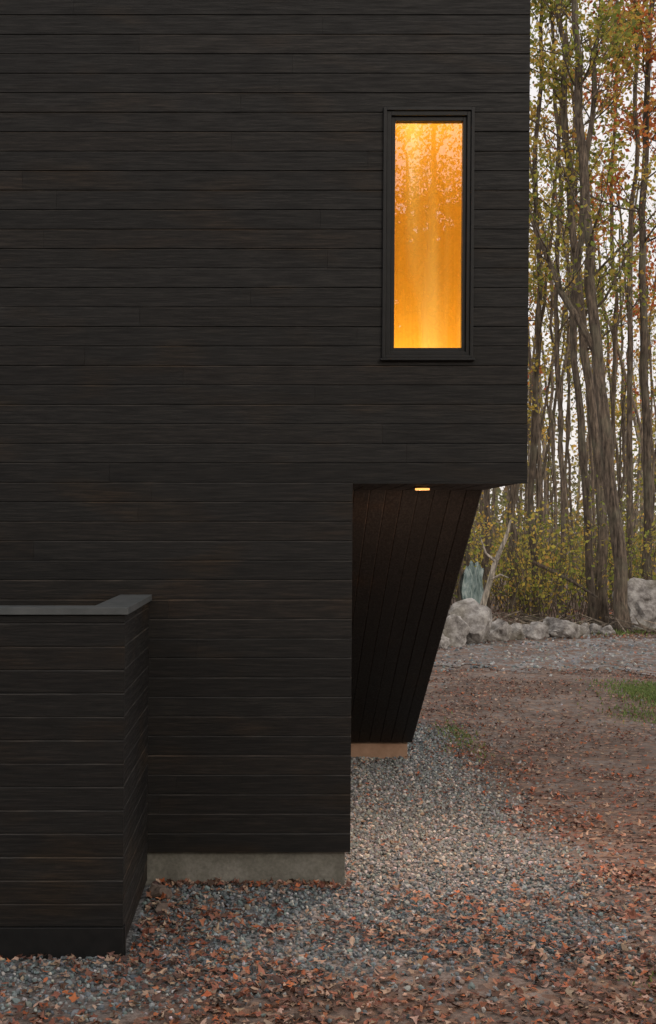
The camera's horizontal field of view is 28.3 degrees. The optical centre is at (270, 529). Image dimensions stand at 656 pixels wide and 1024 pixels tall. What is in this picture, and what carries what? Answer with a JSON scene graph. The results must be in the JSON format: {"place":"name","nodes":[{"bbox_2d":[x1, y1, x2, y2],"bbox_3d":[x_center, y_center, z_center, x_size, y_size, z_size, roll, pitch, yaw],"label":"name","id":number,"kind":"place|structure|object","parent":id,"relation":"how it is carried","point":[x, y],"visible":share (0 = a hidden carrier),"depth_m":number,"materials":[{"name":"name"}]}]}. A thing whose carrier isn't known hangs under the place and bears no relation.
{"place":"outdoors","nodes":[
{"label":"outdoors","id":0,"kind":"place"},
{"bbox_2d":[0,533,655,1023],"bbox_3d":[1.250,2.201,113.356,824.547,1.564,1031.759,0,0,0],"label":"ground","id":1,"kind":"structure","parent":0,"point":[556,703],"depth_m":9.79,"materials":[{"name":"brown soil"}]},
{"bbox_2d":[0,926,118,926],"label":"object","id":2,"kind":"object","parent":1,"relation":"on","point":[59,926],"visible":0.05,"depth_m":7.52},
{"bbox_2d":[0,615,124,925],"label":"front siding","id":3,"kind":"object","parent":2,"relation":"attached to","point":[62,697],"visible":1,"depth_m":7.50,"materials":[{"name":"black wood"}]},
{"bbox_2d":[0,595,151,614],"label":"cap","id":4,"kind":"object","parent":2,"relation":"on","point":[122,604],"visible":1,"depth_m":7.48,"materials":[{"name":"metal"}]},
{"bbox_2d":[119,602,148,937],"bbox_3d":[-0.856,1.457,8.259,0.035,1.926,1.476,0,0,0],"label":"side siding","id":5,"kind":"object","parent":2,"relation":"attached to","point":[136,752],"visible":0.96,"depth_m":8.17,"materials":[{"name":"black wood"}]},
{"bbox_2d":[0,924,125,959],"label":"base board","id":6,"kind":"object","parent":1,"relation":"on","point":[76,942],"visible":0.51,"depth_m":7.49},
{"bbox_2d":[147,883,172,900],"bbox_3d":[-0.739,2.455,8.721,0.171,0.147,0.146,0,0,25],"label":"stone","id":7,"kind":"object","parent":1,"relation":"on","point":[156,890],"visible":0.77,"depth_m":8.68,"materials":[{"name":"grey stone"}]},
{"bbox_2d":[154,903,169,914],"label":"stone","id":8,"kind":"object","parent":1,"relation":"on","point":[160,906],"visible":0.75,"depth_m":8.40,"materials":[{"name":"grey stone"}]},
{"bbox_2d":[145,852,344,886],"bbox_3d":[-3.502,2.807,14.475,8.046,1.146,10.850,0,0,0],"label":"foundation","id":9,"kind":"object","parent":1,"relation":"on","point":[244,866],"visible":0.18,"depth_m":9.05,"materials":[{"name":"concrete"}]},
{"bbox_2d":[0,263,523,618],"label":"wall backing","id":10,"kind":"object","parent":9,"relation":"on","point":[229,404],"depth_m":9.02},
{"bbox_2d":[0,0,530,851],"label":"facade siding","id":11,"kind":"object","parent":10,"relation":"attached to","point":[182,182],"visible":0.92,"depth_m":9.00,"materials":[{"name":"black wood"}]},
{"bbox_2d":[380,358,474,360],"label":"sill","id":12,"kind":"structure","parent":11,"relation":"attached to","point":[427,359],"depth_m":8.96,"materials":[{"name":"black metal"}]},
{"bbox_2d":[353,482,527,483],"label":"soffit edge trim","id":13,"kind":"structure","parent":11,"relation":"attached to","point":[440,482],"depth_m":9.00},
{"bbox_2d":[394,124,461,347],"bbox_3d":[1.138,-2.245,9.518,1.171,3.150,0.865,0,0,0],"label":"interior room","id":14,"kind":"object","parent":10,"relation":"attached to","point":[427,271],"visible":0.27,"depth_m":9.95,"materials":[{"name":"orange"}]},
{"bbox_2d":[385,111,470,354],"bbox_3d":[1.093,-2.052,9.046,0.595,1.691,0.108,0,0,0],"label":"frame","id":15,"kind":"object","parent":10,"relation":"attached to","point":[390,114],"visible":0.81,"depth_m":8.99,"materials":[{"name":"black metal"}]},
{"bbox_2d":[390,116,466,351],"bbox_3d":[1.096,-2.049,9.043,0.536,1.632,0.063,0,0,0],"label":"sash","id":16,"kind":"object","parent":15,"relation":"attached to","point":[462,120],"visible":1,"depth_m":9.01,"materials":[{"name":"black metal"}]},
{"bbox_2d":[382,107,474,357],"bbox_3d":[1.093,-2.052,9.039,0.641,1.736,0.122,0,0,0],"label":"casing","id":17,"kind":"object","parent":10,"relation":"attached to","point":[471,109],"visible":0.72,"depth_m":8.98,"materials":[{"name":"black wood"}]},
{"bbox_2d":[349,365,526,741],"bbox_3d":[1.171,-0.943,14.511,1.276,7.148,10.978,0,0,0],"label":"side and soffit siding","id":18,"kind":"object","parent":10,"relation":"attached to","point":[409,543],"visible":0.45,"depth_m":12.47,"materials":[{"name":"brown wood"}]},
{"bbox_2d":[414,487,430,489],"bbox_3d":[1.170,-0.317,10.000,0.132,0.025,0.132,0,0,0],"label":"soffit light","id":19,"kind":"object","parent":18,"relation":"attached to","point":[422,488],"visible":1,"depth_m":9.95,"materials":[{"name":"yellow"}]},
{"bbox_2d":[0,560,655,1023],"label":"fallen leaves","id":20,"kind":"object","parent":1,"relation":"on","point":[638,1009],"depth_m":7.74,"materials":[{"name":"brown plant"}]},
{"bbox_2d":[351,742,407,758],"bbox_3d":[1.109,3.156,18.020,1.192,1.048,3.760,0,0,0],"label":"foundation","id":21,"kind":"object","parent":1,"relation":"on","point":[380,749],"visible":0.11,"depth_m":16.14,"materials":[{"name":"concrete"}]},
{"bbox_2d":[438,633,451,647],"bbox_3d":[4.198,2.840,32.411,0.660,0.636,0.469,0,0,0],"label":"boulder","id":22,"kind":"object","parent":1,"relation":"on","point":[445,642],"visible":0.31,"depth_m":32.27,"materials":[{"name":"grey stone"}]},
{"bbox_2d":[443,614,469,646],"bbox_3d":[4.487,2.766,33.111,1.116,1.266,0.728,0,0,0],"label":"boulder","id":23,"kind":"object","parent":1,"relation":"on","point":[456,629],"visible":0.41,"depth_m":32.82,"materials":[{"name":"grey stone"}]},
{"bbox_2d":[421,711,508,765],"bbox_3d":[2.597,2.841,18.065,0.826,0.144,5.071,0,0,0],"label":"grass patch","id":24,"kind":"object","parent":1,"relation":"on","point":[465,735],"visible":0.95,"depth_m":17.93,"materials":[{"name":"plant"}]},
{"bbox_2d":[448,598,492,643],"bbox_3d":[5.141,2.492,33.676,1.274,1.422,1.088,0,0,0],"label":"boulder","id":25,"kind":"object","parent":1,"relation":"on","point":[474,614],"visible":0.59,"depth_m":33.38,"materials":[{"name":"grey stone"}]},
{"bbox_2d":[460,561,486,605],"bbox_3d":[6.153,1.962,39.550,0.781,2.052,1.500,0,0,0],"label":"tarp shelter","id":26,"kind":"object","parent":1,"relation":"on","point":[471,585],"visible":0.62,"depth_m":39.34,"materials":[{"name":"teal fabric"}]},
{"bbox_2d":[479,520,511,605],"bbox_3d":[6.418,1.124,37.295,0.954,2.814,0.612,0,0,0],"label":"dead tree","id":27,"kind":"object","parent":1,"relation":"on","point":[490,579],"visible":0.94,"depth_m":37.25,"materials":[{"name":"grey wood"}]},
{"bbox_2d":[487,619,511,640],"bbox_3d":[5.944,2.747,34.327,0.886,0.783,0.588,0,0,-20],"label":"boulder","id":28,"kind":"object","parent":1,"relation":"on","point":[500,630],"visible":0.62,"depth_m":34.12,"materials":[{"name":"grey stone"}]},
{"bbox_2d":[456,221,549,601],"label":"maple tree","id":29,"kind":"object","parent":1,"relation":"on","point":[531,239],"visible":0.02,"depth_m":42.92,"materials":[{"name":"green plant"}]},
{"bbox_2d":[510,623,525,639],"bbox_3d":[6.447,2.808,34.530,0.580,0.677,0.602,0,0,-42],"label":"boulder","id":30,"kind":"object","parent":1,"relation":"on","point":[517,631],"visible":0.52,"depth_m":34.36,"materials":[{"name":"grey stone"}]},
{"bbox_2d":[522,624,529,632],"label":"boulder","id":31,"kind":"object","parent":1,"relation":"on","point":[525,626],"visible":0.09,"depth_m":35.42,"materials":[{"name":"grey stone"}]},
{"bbox_2d":[482,107,579,608],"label":"maple tree","id":32,"kind":"object","parent":1,"relation":"on","point":[487,509],"visible":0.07,"depth_m":43.98,"materials":[{"name":"brown plant"}]},
{"bbox_2d":[524,621,548,639],"bbox_3d":[7.096,2.786,34.738,0.706,0.674,0.579,0,0,-25],"label":"boulder","id":33,"kind":"object","parent":1,"relation":"on","point":[537,630],"visible":0.74,"depth_m":34.58,"materials":[{"name":"grey stone"}]},
{"bbox_2d":[434,633,655,833],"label":"driveway stones","id":34,"kind":"object","parent":1,"relation":"on","point":[546,658],"visible":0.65,"depth_m":29.66,"materials":[{"name":"grey gravel"}]},
{"bbox_2d":[507,0,590,611],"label":"maple tree","id":35,"kind":"object","parent":1,"relation":"on","point":[512,495],"visible":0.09,"depth_m":46.02,"materials":[{"name":"brown plant"}]},
{"bbox_2d":[449,475,655,623],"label":"understory shrubs","id":36,"kind":"object","parent":1,"relation":"on","point":[524,585],"visible":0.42,"depth_m":40.74,"materials":[{"name":"green plant"}]},
{"bbox_2d":[452,0,655,609],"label":"forest trees","id":37,"kind":"object","parent":1,"relation":"on","point":[540,471],"visible":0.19,"depth_m":53.02,"materials":[{"name":"brown plant"}]},
{"bbox_2d":[470,344,655,571],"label":"distant tree line","id":38,"kind":"object","parent":1,"relation":"on","point":[638,512],"visible":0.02,"depth_m":92.19,"materials":[{"name":"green plant"}]},
{"bbox_2d":[542,617,586,638],"bbox_3d":[7.889,2.767,35.062,1.095,0.830,0.836,0,0,45],"label":"boulder","id":39,"kind":"object","parent":1,"relation":"on","point":[559,628],"visible":0.69,"depth_m":34.75,"materials":[{"name":"grey stone"}]},
{"bbox_2d":[528,0,631,617],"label":"maple tree","id":40,"kind":"object","parent":1,"relation":"on","point":[533,452],"visible":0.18,"depth_m":43.29,"materials":[{"name":"brown plant"}]},
{"bbox_2d":[509,623,655,636],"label":"grass patch","id":41,"kind":"object","parent":1,"relation":"on","point":[628,632],"visible":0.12,"depth_m":36.70,"materials":[{"name":"green plant"}]},
{"bbox_2d":[580,623,590,636],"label":"boulder","id":42,"kind":"object","parent":1,"relation":"on","point":[587,633],"visible":0.34,"depth_m":35.47,"materials":[{"name":"grey stone"}]},
{"bbox_2d":[529,0,651,618],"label":"birch tree","id":43,"kind":"object","parent":1,"relation":"on","point":[561,205],"visible":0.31,"depth_m":41.28,"materials":[{"name":"brown plant"}]},
{"bbox_2d":[529,0,655,631],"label":"maple tree","id":44,"kind":"object","parent":1,"relation":"on","point":[593,338],"visible":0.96,"depth_m":37.77,"materials":[{"name":"brown plant"}]},
{"bbox_2d":[529,0,655,622],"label":"maple tree","id":45,"kind":"object","parent":1,"relation":"on","point":[600,591],"visible":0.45,"depth_m":40.30,"materials":[{"name":"brown plant"}]},
{"bbox_2d":[529,0,655,623],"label":"maple tree","id":46,"kind":"object","parent":1,"relation":"on","point":[591,599],"visible":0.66,"depth_m":39.38,"materials":[{"name":"brown plant"}]},
{"bbox_2d":[589,623,601,633],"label":"boulder","id":47,"kind":"object","parent":1,"relation":"on","point":[595,628],"visible":0.56,"depth_m":36.53,"materials":[{"name":"grey stone"}]},
{"bbox_2d":[543,0,655,610],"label":"birch tree","id":48,"kind":"object","parent":1,"relation":"on","point":[614,369],"visible":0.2,"depth_m":47.24,"materials":[{"name":"brown plant"}]},
{"bbox_2d":[549,0,655,579],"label":"maple tree","id":49,"kind":"object","parent":1,"relation":"on","point":[646,425],"visible":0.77,"depth_m":41.17,"materials":[{"name":"brown plant"}]},
{"bbox_2d":[600,625,615,634],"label":"boulder","id":50,"kind":"object","parent":1,"relation":"on","point":[608,629],"visible":0.65,"depth_m":36.30,"materials":[{"name":"grey stone"}]},
{"bbox_2d":[562,0,655,578],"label":"maple tree","id":51,"kind":"object","parent":1,"relation":"on","point":[634,118],"visible":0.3,"depth_m":42.41,"materials":[{"name":"brown plant"}]},
{"bbox_2d":[575,676,655,711],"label":"grass patch","id":52,"kind":"object","parent":1,"relation":"on","point":[647,692],"visible":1,"depth_m":23.05,"materials":[{"name":"green plant"}]},
{"bbox_2d":[577,697,655,725],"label":"grass patch","id":53,"kind":"object","parent":1,"relation":"on","point":[630,713],"visible":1,"depth_m":20.52,"materials":[{"name":"plant"}]},
{"bbox_2d":[599,1,655,309],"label":"maple tree","id":54,"kind":"object","parent":1,"relation":"on","point":[648,282],"visible":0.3,"depth_m":45.31,"materials":[{"name":"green plant"}]},
{"bbox_2d":[612,577,655,628],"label":"boulder","id":55,"kind":"object","parent":1,"relation":"on","point":[641,600],"visible":0.45,"depth_m":37.81,"materials":[{"name":"grey stone"}]},
{"bbox_2d":[617,963,655,1002],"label":"grass patch","id":56,"kind":"object","parent":1,"relation":"on","point":[647,983],"visible":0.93,"depth_m":7.11,"materials":[{"name":"plant"}]},
{"bbox_2d":[0,722,655,1023],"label":"gravel","id":57,"kind":"structure","parent":0,"point":[438,800],"depth_m":8.75,"materials":[{"name":"grey gravel"}]},
{"bbox_2d":[433,638,655,675],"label":"gravel driveway","id":58,"kind":"structure","parent":0,"point":[571,652],"depth_m":30.21,"materials":[{"name":"grey gravel"}]},
{"bbox_2d":[475,0,655,532],"label":"sky","id":59,"kind":"structure","parent":0,"point":[533,90],"materials":[{"name":"white"}]}
]}

